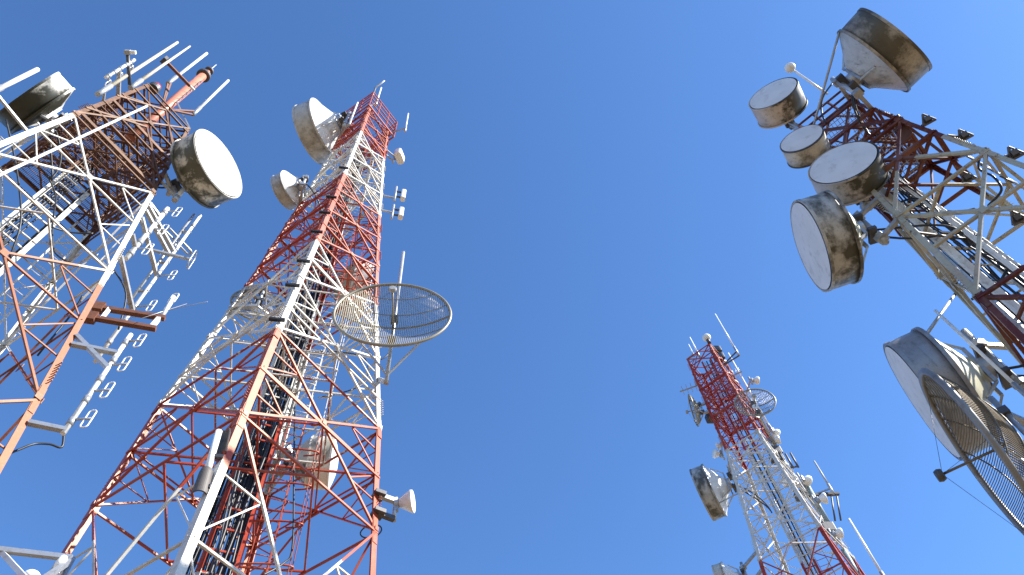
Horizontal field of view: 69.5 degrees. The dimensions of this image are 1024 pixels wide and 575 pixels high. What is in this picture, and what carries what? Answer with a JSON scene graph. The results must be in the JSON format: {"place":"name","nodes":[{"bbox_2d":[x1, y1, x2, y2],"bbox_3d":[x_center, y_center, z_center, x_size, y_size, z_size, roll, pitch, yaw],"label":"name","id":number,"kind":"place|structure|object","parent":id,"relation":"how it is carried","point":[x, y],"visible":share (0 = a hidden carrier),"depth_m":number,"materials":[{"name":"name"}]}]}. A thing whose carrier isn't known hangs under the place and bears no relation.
{"place":"outdoors","nodes":[
{"label":"outdoors","id":0,"kind":"place"},
{"bbox_2d":[149,82,160,94],"bbox_3d":[-11.960,-6.639,24.639,0.395,0.740,0.395,-31,-63,13],"label":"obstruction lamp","id":1,"kind":"object","parent":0,"point":[156,86],"visible":0.75,"depth_m":24.57,"materials":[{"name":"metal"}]},
{"bbox_2d":[50,92,396,574],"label":"lattice tower","id":2,"kind":"structure","parent":0,"point":[284,345],"depth_m":18.05,"materials":[{"name":"metal"}]},
{"bbox_2d":[191,428,230,494],"bbox_3d":[-5.200,3.017,12.863,0.315,1.642,0.244,32,-67,-20],"label":"pipe antenna","id":3,"kind":"object","parent":2,"relation":"attached to","point":[220,442],"visible":1,"depth_m":12.89,"materials":[{"name":"metal"}]},
{"bbox_2d":[229,287,281,322],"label":"grid dish","id":4,"kind":"object","parent":2,"relation":"attached to","point":[258,302],"visible":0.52,"depth_m":22.52,"materials":[{"name":"metal"}]},
{"bbox_2d":[270,170,322,217],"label":"drum dish","id":5,"kind":"object","parent":2,"relation":"attached to","point":[288,188],"visible":0.94,"depth_m":28.73,"materials":[{"name":"paint"}]},
{"bbox_2d":[270,435,337,489],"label":"drum dish","id":6,"kind":"object","parent":2,"relation":"attached to","point":[325,478],"visible":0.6,"depth_m":19.82,"materials":[{"name":"white paint"}]},
{"bbox_2d":[292,98,355,164],"bbox_3d":[-9.257,-8.145,37.394,2.472,3.202,3.203,-21,-61,8],"label":"drum dish","id":7,"kind":"object","parent":2,"relation":"attached to","point":[319,127],"visible":0.86,"depth_m":36.36,"materials":[{"name":"paint"}]},
{"bbox_2d":[320,261,373,319],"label":"drum dish","id":8,"kind":"object","parent":2,"relation":"attached to","point":[359,277],"visible":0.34,"depth_m":26.98,"materials":[{"name":"white paint"}]},
{"bbox_2d":[335,102,358,142],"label":"whip antenna","id":9,"kind":"object","parent":2,"relation":"attached to","point":[350,121],"visible":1,"depth_m":35.42,"materials":[{"name":"metal"}]},
{"bbox_2d":[371,87,381,105],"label":"whip antenna","id":10,"kind":"object","parent":2,"relation":"on","point":[378,97],"visible":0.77,"depth_m":39.77,"materials":[{"name":"metal"}]},
{"bbox_2d":[360,488,415,537],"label":"dish","id":11,"kind":"object","parent":2,"relation":"attached to","point":[406,501],"visible":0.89,"depth_m":16.79,"materials":[{"name":"metal"}]},
{"bbox_2d":[332,251,451,384],"bbox_3d":[-3.101,0.389,21.111,2.764,7.060,2.473,-24,-61,9],"label":"grid dish","id":12,"kind":"object","parent":2,"relation":"attached to","point":[393,320],"visible":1,"depth_m":20.05,"materials":[{"name":"metal"}]},
{"bbox_2d":[381,204,403,219],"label":"panel antenna","id":13,"kind":"object","parent":2,"relation":"attached to","point":[400,213],"visible":1,"depth_m":30.13,"materials":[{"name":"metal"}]},
{"bbox_2d":[383,186,405,201],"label":"panel antenna","id":14,"kind":"object","parent":2,"relation":"attached to","point":[403,195],"visible":1,"depth_m":31.65,"materials":[{"name":"metal"}]},
{"bbox_2d":[386,148,404,164],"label":"dish","id":15,"kind":"object","parent":2,"relation":"attached to","point":[398,156],"visible":1,"depth_m":35.94,"materials":[{"name":"metal"}]},
{"bbox_2d":[391,113,408,132],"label":"whip antenna","id":16,"kind":"object","parent":2,"relation":"attached to","point":[405,128],"visible":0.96,"depth_m":38.42,"materials":[{"name":"metal"}]},
{"bbox_2d":[0,0,1023,574],"label":"sky","id":17,"kind":"structure","parent":0,"point":[588,184],"materials":[{"name":"blue"}]},
{"bbox_2d":[710,345,721,353],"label":"equipment box","id":18,"kind":"object","parent":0,"point":[718,348],"visible":0.44,"depth_m":42.29,"materials":[{"name":"metal"}]},
{"label":"ground","id":19,"kind":"structure","parent":0,"visible":0},
{"bbox_2d":[0,546,75,574],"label":"pipe gantry","id":20,"kind":"object","parent":19,"relation":"on","point":[64,562],"visible":1,"depth_m":11.34,"materials":[{"name":"metal"}]},
{"bbox_2d":[25,569,39,574],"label":"white dome","id":21,"kind":"structure","parent":20,"relation":"attached to","point":[31,572],"depth_m":10.81,"materials":[{"name":"plastic"}]},
{"bbox_2d":[0,83,189,472],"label":"lattice tower","id":22,"kind":"structure","parent":19,"relation":"on","point":[129,187],"depth_m":19.32,"materials":[{"name":"metal"}]},
{"bbox_2d":[0,67,39,130],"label":"whip antenna","id":23,"kind":"object","parent":22,"relation":"attached to","point":[5,85],"visible":1,"depth_m":16.99,"materials":[{"name":"metal"}]},
{"bbox_2d":[0,72,75,179],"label":"drum dish","id":24,"kind":"object","parent":22,"relation":"attached to","point":[41,102],"visible":0.91,"depth_m":18.37,"materials":[{"name":"paint"}]},
{"bbox_2d":[27,333,146,435],"bbox_3d":[-8.025,1.656,13.832,1.254,3.050,0.168,10,-61,-10],"label":"dipole array","id":25,"kind":"object","parent":22,"relation":"attached to","point":[93,351],"visible":1,"depth_m":14.02,"materials":[{"name":"metal"}]},
{"bbox_2d":[104,58,135,94],"bbox_3d":[-11.600,-6.146,21.872,0.121,2.190,0.837,13,-62,-12],"label":"dipole array","id":26,"kind":"object","parent":22,"relation":"attached to","point":[118,70],"visible":0.87,"depth_m":21.70,"materials":[{"name":"metal"}]},
{"bbox_2d":[84,301,165,331],"bbox_3d":[-8.492,0.652,16.203,1.490,0.830,0.267,10,-61,-10],"label":"antenna bracket","id":27,"kind":"object","parent":22,"relation":"attached to","point":[97,310],"visible":0.95,"depth_m":16.11,"materials":[{"name":"metal"}]},
{"bbox_2d":[124,293,207,319],"bbox_3d":[-7.902,0.526,16.841,1.875,1.844,0.724,6,-61,-8],"label":"cross antenna","id":28,"kind":"object","parent":27,"relation":"attached to","point":[172,300],"visible":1,"depth_m":16.95,"materials":[{"name":"metal"}]},
{"bbox_2d":[124,49,136,84],"bbox_3d":[-11.444,-6.601,22.204,0.320,0.441,0.980,1,-60,-5],"label":"camera arm","id":29,"kind":"object","parent":22,"relation":"attached to","point":[127,52],"visible":1,"depth_m":22.12},
{"bbox_2d":[95,41,178,100],"bbox_3d":[-11.735,-6.925,23.380,0.147,6.800,0.416,25,-65,-17],"label":"whip antenna","id":30,"kind":"object","parent":22,"relation":"attached to","point":[104,89],"visible":1,"depth_m":21.98,"materials":[{"name":"metal"}]},
{"bbox_2d":[93,204,201,362],"bbox_3d":[-9.321,-0.940,19.116,0.738,7.800,1.527,-8,-60,0],"label":"dipole array","id":31,"kind":"object","parent":22,"relation":"attached to","point":[150,214],"visible":0.98,"depth_m":19.36,"materials":[{"name":"metal"}]},
{"bbox_2d":[165,227,191,254],"bbox_3d":[-9.632,-1.216,21.208,0.363,0.739,1.039,-29,-62,12],"label":"loop dipole","id":32,"kind":"object","parent":31,"relation":"attached to","point":[178,241],"visible":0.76,"depth_m":21.45,"materials":[{"name":"metal"}]},
{"bbox_2d":[124,202,182,260],"bbox_3d":[-9.558,-1.623,19.438,0.360,3.210,0.734,-32,-63,14],"label":"dipole array","id":33,"kind":"object","parent":22,"relation":"attached to","point":[136,245],"visible":0.99,"depth_m":19.36,"materials":[{"name":"metal"}]},
{"bbox_2d":[128,46,190,89],"bbox_3d":[-11.838,-7.459,24.994,0.150,5.850,0.326,28,-66,-19],"label":"whip antenna","id":34,"kind":"object","parent":22,"relation":"attached to","point":[138,82],"visible":1,"depth_m":23.86,"materials":[{"name":"metal"}]},
{"bbox_2d":[160,56,194,90],"bbox_3d":[-11.702,-7.477,25.935,0.240,0.260,1.386,-34,-63,14],"label":"crossbar","id":35,"kind":"object","parent":34,"relation":"attached to","point":[176,72],"visible":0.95,"depth_m":25.86,"materials":[{"name":"metal"}]},
{"bbox_2d":[140,219,196,269],"bbox_3d":[-9.281,-1.080,19.608,1.709,0.784,0.681,40,-70,-23],"label":"yagi antenna","id":36,"kind":"object","parent":22,"relation":"attached to","point":[188,259],"visible":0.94,"depth_m":19.72,"materials":[{"name":"metal"}]},
{"bbox_2d":[125,65,215,142],"bbox_3d":[-12.422,-7.173,27.617,0.540,9.750,0.540,-8,-60,0],"label":"lightning mast","id":37,"kind":"object","parent":22,"relation":"attached to","point":[205,74],"visible":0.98,"depth_m":27.48,"materials":[{"name":"orange metal"}]},
{"bbox_2d":[162,52,207,104],"bbox_3d":[-12.147,-7.904,27.569,0.140,6.208,0.515,-37,-64,16],"label":"whip antenna","id":38,"kind":"object","parent":37,"relation":"attached to","point":[169,82],"visible":0.91,"depth_m":26.64,"materials":[{"name":"metal"}]},
{"bbox_2d":[161,181,185,202],"bbox_3d":[-9.975,-2.940,21.708,0.173,0.900,0.700,-32,-63,13],"label":"dish mounting bracket","id":39,"kind":"object","parent":22,"relation":"attached to","point":[177,196],"visible":0.9,"depth_m":21.47,"materials":[{"name":"metal"}]},
{"bbox_2d":[113,129,241,208],"bbox_3d":[-9.928,-3.331,22.457,2.329,2.494,2.375,-21,-61,8],"label":"drum dish","id":40,"kind":"object","parent":22,"relation":"attached to","point":[205,168],"visible":0.96,"depth_m":21.87,"materials":[{"name":"paint"}]},
{"bbox_2d":[176,80,202,129],"bbox_3d":[-11.711,-6.881,27.175,1.346,5.320,0.366,5,-61,-8],"label":"whip antenna","id":41,"kind":"object","parent":22,"relation":"on","point":[178,105],"visible":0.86,"depth_m":26.61,"materials":[{"name":"metal"}]},
{"bbox_2d":[168,79,229,116],"bbox_3d":[-11.502,-7.158,27.375,0.125,5.717,0.695,-38,-64,16],"label":"whip antenna","id":42,"kind":"object","parent":22,"relation":"attached to","point":[196,110],"visible":0.98,"depth_m":26.47,"materials":[{"name":"metal"}]},
{"bbox_2d":[686,343,864,574],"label":"lattice tower","id":43,"kind":"structure","parent":19,"relation":"on","point":[763,439],"depth_m":33.66,"materials":[{"name":"metal"}]},
{"bbox_2d":[680,380,697,394],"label":"yagi antenna","id":44,"kind":"object","parent":43,"relation":"attached to","point":[687,389],"visible":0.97,"depth_m":40.88,"materials":[{"name":"metal"}]},
{"bbox_2d":[689,337,700,358],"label":"whip antenna","id":45,"kind":"object","parent":43,"relation":"attached to","point":[699,356],"visible":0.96,"depth_m":42.27,"materials":[{"name":"metal"}]},
{"bbox_2d":[685,394,708,426],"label":"grid dish","id":46,"kind":"object","parent":43,"relation":"attached to","point":[698,412],"visible":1,"depth_m":38.24,"materials":[{"name":"metal"}]},
{"bbox_2d":[702,334,710,343],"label":"beacon","id":47,"kind":"object","parent":43,"relation":"on","point":[706,338],"visible":1,"depth_m":41.89,"materials":[{"name":"plastic"}]},
{"bbox_2d":[705,412,717,423],"bbox_3d":[10.406,6.625,38.514,0.597,0.420,0.941,-8,-60,0],"label":"equipment box","id":48,"kind":"object","parent":43,"relation":"attached to","point":[707,419],"visible":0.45,"depth_m":38.50,"materials":[{"name":"metal"}]},
{"bbox_2d":[712,442,725,459],"bbox_3d":[10.136,7.971,36.298,0.554,0.644,0.964,-8,-60,0],"label":"radio unit","id":49,"kind":"object","parent":43,"relation":"attached to","point":[716,453],"visible":1,"depth_m":36.36,"materials":[{"name":"grey plastic"}]},
{"bbox_2d":[715,435,722,449],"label":"radio unit","id":50,"kind":"object","parent":43,"relation":"attached to","point":[718,445],"visible":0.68,"depth_m":36.70,"materials":[{"name":"grey plastic"}]},
{"bbox_2d":[713,352,725,361],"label":"equipment box","id":51,"kind":"object","parent":43,"relation":"attached to","point":[721,354],"visible":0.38,"depth_m":41.78,"materials":[{"name":"metal"}]},
{"bbox_2d":[715,314,739,365],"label":"whip antenna","id":52,"kind":"object","parent":43,"relation":"attached to","point":[736,351],"visible":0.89,"depth_m":41.67,"materials":[{"name":"metal"}]},
{"bbox_2d":[689,458,771,520],"bbox_3d":[10.304,9.812,34.549,2.716,4.236,2.628,-26,-62,11],"label":"drum dish","id":53,"kind":"object","parent":43,"relation":"attached to","point":[714,489],"visible":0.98,"depth_m":34.51,"materials":[{"name":"paint"}]},
{"bbox_2d":[729,368,741,382],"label":"yagi antenna","id":54,"kind":"object","parent":43,"relation":"attached to","point":[740,372],"visible":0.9,"depth_m":40.06,"materials":[{"name":"metal"}]},
{"bbox_2d":[711,551,761,574],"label":"drum dish","id":55,"kind":"object","parent":43,"relation":"attached to","point":[720,568],"visible":1,"depth_m":30.46,"materials":[{"name":"paint"}]},
{"bbox_2d":[728,353,771,433],"bbox_3d":[12.605,5.630,39.232,0.146,7.050,0.440,-4,-60,-2],"label":"pipe","id":56,"kind":"object","parent":43,"relation":"attached to","point":[766,421],"visible":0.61,"depth_m":39.06,"materials":[{"name":"metal"}]},
{"bbox_2d":[745,376,759,394],"bbox_3d":[12.730,5.255,39.111,0.474,0.601,1.225,1,-60,-5],"label":"radio unit","id":57,"kind":"object","parent":43,"relation":"attached to","point":[755,380],"visible":0.98,"depth_m":38.85,"materials":[{"name":"grey plastic"}]},
{"bbox_2d":[734,388,775,444],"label":"grid dish","id":58,"kind":"object","parent":43,"relation":"attached to","point":[755,407],"visible":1,"depth_m":34.96,"materials":[{"name":"metal"}]},
{"bbox_2d":[768,435,780,445],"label":"radio unit","id":59,"kind":"object","parent":43,"relation":"attached to","point":[777,440],"visible":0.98,"depth_m":35.23,"materials":[{"name":"grey plastic"}]},
{"bbox_2d":[769,425,780,438],"bbox_3d":[12.845,7.191,35.839,0.432,0.601,1.060,-18,-60,6],"label":"radio unit","id":60,"kind":"object","parent":43,"relation":"attached to","point":[775,432],"visible":0.95,"depth_m":35.64,"materials":[{"name":"grey plastic"}]},
{"bbox_2d":[767,445,782,453],"bbox_3d":[12.633,7.836,35.061,0.960,0.420,0.534,18,-63,-14],"label":"equipment box","id":61,"kind":"object","parent":43,"relation":"attached to","point":[777,448],"visible":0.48,"depth_m":34.93,"materials":[{"name":"metal"}]},
{"bbox_2d":[769,452,784,464],"bbox_3d":[12.630,8.076,34.729,1.029,0.420,0.500,13,-62,-12],"label":"equipment box","id":62,"kind":"object","parent":43,"relation":"attached to","point":[779,457],"visible":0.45,"depth_m":34.55,"materials":[{"name":"metal"}]},
{"bbox_2d":[779,461,792,485],"bbox_3d":[12.107,8.411,33.069,0.498,0.618,1.599,-33,-63,14],"label":"radio unit","id":63,"kind":"object","parent":43,"relation":"attached to","point":[784,480],"visible":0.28,"depth_m":33.22,"materials":[{"name":"grey plastic"}]},
{"bbox_2d":[784,452,798,471],"bbox_3d":[12.896,8.144,34.651,0.719,0.950,0.477,21,-64,-15],"label":"dipole row","id":64,"kind":"object","parent":43,"relation":"attached to","point":[791,464],"visible":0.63,"depth_m":34.47,"materials":[{"name":"metal"}]},
{"bbox_2d":[783,468,799,492],"bbox_3d":[12.300,8.540,32.665,0.442,0.644,1.710,-37,-64,16],"label":"radio unit","id":65,"kind":"object","parent":43,"relation":"attached to","point":[797,486],"visible":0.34,"depth_m":32.79,"materials":[{"name":"grey plastic"}]},
{"bbox_2d":[796,472,812,492],"bbox_3d":[13.259,8.782,32.974,0.518,0.686,1.208,-30,-62,13],"label":"radio unit","id":66,"kind":"object","parent":43,"relation":"attached to","point":[807,480],"visible":0.98,"depth_m":32.73,"materials":[{"name":"grey plastic"}]},
{"bbox_2d":[793,490,841,520],"bbox_3d":[13.673,9.623,32.406,1.961,1.713,0.353,1,-60,-5],"label":"antenna outrigger","id":67,"kind":"object","parent":43,"relation":"attached to","point":[830,494],"visible":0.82,"depth_m":32.80,"materials":[{"name":"metal"}]},
{"bbox_2d":[805,486,829,521],"bbox_3d":[13.474,9.557,32.218,0.218,2.640,0.859,-41,-65,18],"label":"grey green pipe","id":68,"kind":"object","parent":43,"relation":"attached to","point":[820,508],"visible":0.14,"depth_m":31.73,"materials":[{"name":"metal"}]},
{"bbox_2d":[811,492,827,507],"bbox_3d":[13.305,9.441,31.922,0.570,0.686,1.280,-8,-60,0],"label":"radio unit","id":69,"kind":"object","parent":43,"relation":"attached to","point":[822,498],"visible":0.97,"depth_m":31.64,"materials":[{"name":"grey plastic"}]},
{"bbox_2d":[814,460,834,494],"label":"whip antenna","id":70,"kind":"object","parent":43,"relation":"attached to","point":[829,487],"visible":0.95,"depth_m":33.15,"materials":[{"name":"grey plastic"}]},
{"bbox_2d":[821,522,841,539],"bbox_3d":[13.413,10.168,30.814,1.290,0.420,0.571,24,-65,-17],"label":"equipment box","id":71,"kind":"object","parent":43,"relation":"attached to","point":[829,525],"visible":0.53,"depth_m":30.61,"materials":[{"name":"metal"}]},
{"bbox_2d":[828,528,846,547],"bbox_3d":[13.470,10.451,30.427,0.515,0.601,1.269,-22,-61,8],"label":"radio unit","id":72,"kind":"object","parent":43,"relation":"attached to","point":[838,532],"visible":0.93,"depth_m":30.13,"materials":[{"name":"grey plastic"}]},
{"bbox_2d":[841,548,859,574],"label":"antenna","id":73,"kind":"object","parent":43,"relation":"attached to","point":[845,553],"visible":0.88,"depth_m":29.41,"materials":[{"name":"plastic"}]},
{"bbox_2d":[848,518,884,574],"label":"whip antenna","id":74,"kind":"object","parent":43,"relation":"attached to","point":[869,553],"visible":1,"depth_m":29.62,"materials":[{"name":"metal"}]},
{"bbox_2d":[797,83,1023,368],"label":"lattice tower","id":75,"kind":"structure","parent":19,"relation":"on","point":[1002,308],"depth_m":16.17,"materials":[{"name":"metal"}]},
{"bbox_2d":[748,77,841,143],"bbox_3d":[8.746,-4.953,22.405,1.624,4.654,1.380,-32,-63,13],"label":"drum dish","id":76,"kind":"object","parent":75,"relation":"on","point":[779,102],"visible":0.94,"depth_m":23.14,"materials":[{"name":"paint"}]},
{"bbox_2d":[780,124,830,168],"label":"drum dish","id":77,"kind":"object","parent":75,"relation":"attached to","point":[805,146],"visible":0.87,"depth_m":19.32,"materials":[{"name":"paint"}]},
{"bbox_2d":[808,141,918,210],"bbox_3d":[8.490,-2.487,18.126,1.769,2.198,1.396,-30,-62,13],"label":"drum dish","id":78,"kind":"object","parent":75,"relation":"attached to","point":[836,170],"visible":0.9,"depth_m":17.76,"materials":[{"name":"paint"}]},
{"bbox_2d":[813,8,931,134],"bbox_3d":[9.303,-5.568,20.260,2.504,2.615,3.186,34,-68,-21],"label":"drum dish","id":79,"kind":"object","parent":75,"relation":"attached to","point":[879,51],"visible":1,"depth_m":19.25,"materials":[{"name":"paint"}]},
{"bbox_2d":[784,62,827,94],"bbox_3d":[8.767,-6.214,22.131,1.026,1.463,0.320,37,-69,-22],"label":"ball rod","id":80,"kind":"object","parent":79,"relation":"attached to","point":[790,67],"visible":1,"depth_m":22.34,"materials":[{"name":"white paint"}]},
{"bbox_2d":[790,190,963,291],"bbox_3d":[8.216,-1.315,16.935,2.796,2.495,2.268,-18,-60,6],"label":"drum dish","id":81,"kind":"object","parent":75,"relation":"attached to","point":[830,232],"visible":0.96,"depth_m":16.45,"materials":[{"name":"paint"}]},
{"bbox_2d":[890,113,913,143],"bbox_3d":[9.862,-4.069,18.824,0.192,1.077,0.542,23,-64,-17],"label":"red plate","id":82,"kind":"object","parent":75,"relation":"attached to","point":[907,134],"visible":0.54,"depth_m":18.60,"materials":[{"name":"metal"}]},
{"bbox_2d":[921,113,936,126],"bbox_3d":[10.030,-4.022,17.874,0.261,0.272,0.303,16,-63,-13],"label":"floodlight","id":83,"kind":"object","parent":75,"relation":"attached to","point":[927,120],"visible":1,"depth_m":17.78,"materials":[{"name":"metal"}]},
{"bbox_2d":[910,230,982,243],"bbox_3d":[9.263,-1.094,15.846,1.619,0.272,0.261,3,-60,-6],"label":"pole","id":84,"kind":"object","parent":75,"relation":"attached to","point":[942,235],"visible":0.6,"depth_m":15.81,"materials":[{"name":"metal"}]},
{"bbox_2d":[883,293,1023,460],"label":"drum dish","id":85,"kind":"object","parent":75,"relation":"attached to","point":[912,353],"visible":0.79,"depth_m":14.22,"materials":[{"name":"metal"}]},
{"bbox_2d":[947,129,973,140],"bbox_3d":[10.291,-3.491,17.012,0.579,0.272,0.259,-8,-60,0],"label":"floodlight","id":86,"kind":"object","parent":75,"relation":"attached to","point":[964,135],"visible":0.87,"depth_m":16.94,"materials":[{"name":"metal"}]},
{"bbox_2d":[918,368,1023,534],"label":"grid dish","id":87,"kind":"object","parent":75,"relation":"attached to","point":[969,403],"visible":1,"depth_m":12.05,"materials":[{"name":"metal"}]},
{"bbox_2d":[961,171,988,195],"bbox_3d":[11.021,-2.458,17.488,0.967,0.272,0.292,19,-63,-15],"label":"floodlight","id":88,"kind":"object","parent":75,"relation":"attached to","point":[966,178],"visible":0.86,"depth_m":17.32,"materials":[{"name":"metal"}]},
{"bbox_2d":[934,309,1023,396],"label":"rod antenna","id":89,"kind":"object","parent":75,"relation":"attached to","point":[1017,387],"visible":1,"depth_m":13.47,"materials":[{"name":"metal"}]},
{"bbox_2d":[966,143,1023,189],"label":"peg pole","id":90,"kind":"object","parent":75,"relation":"attached to","point":[990,167],"visible":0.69,"depth_m":16.46,"materials":[{"name":"metal"}]},
{"bbox_2d":[1004,146,1023,159],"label":"floodlight","id":91,"kind":"object","parent":75,"relation":"attached to","point":[1014,153],"visible":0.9,"depth_m":15.12,"materials":[{"name":"metal"}]},
{"bbox_2d":[1010,211,1023,225],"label":"floodlight","id":92,"kind":"object","parent":75,"relation":"attached to","point":[1017,218],"visible":0.96,"depth_m":15.44,"materials":[{"name":"metal"}]}
]}

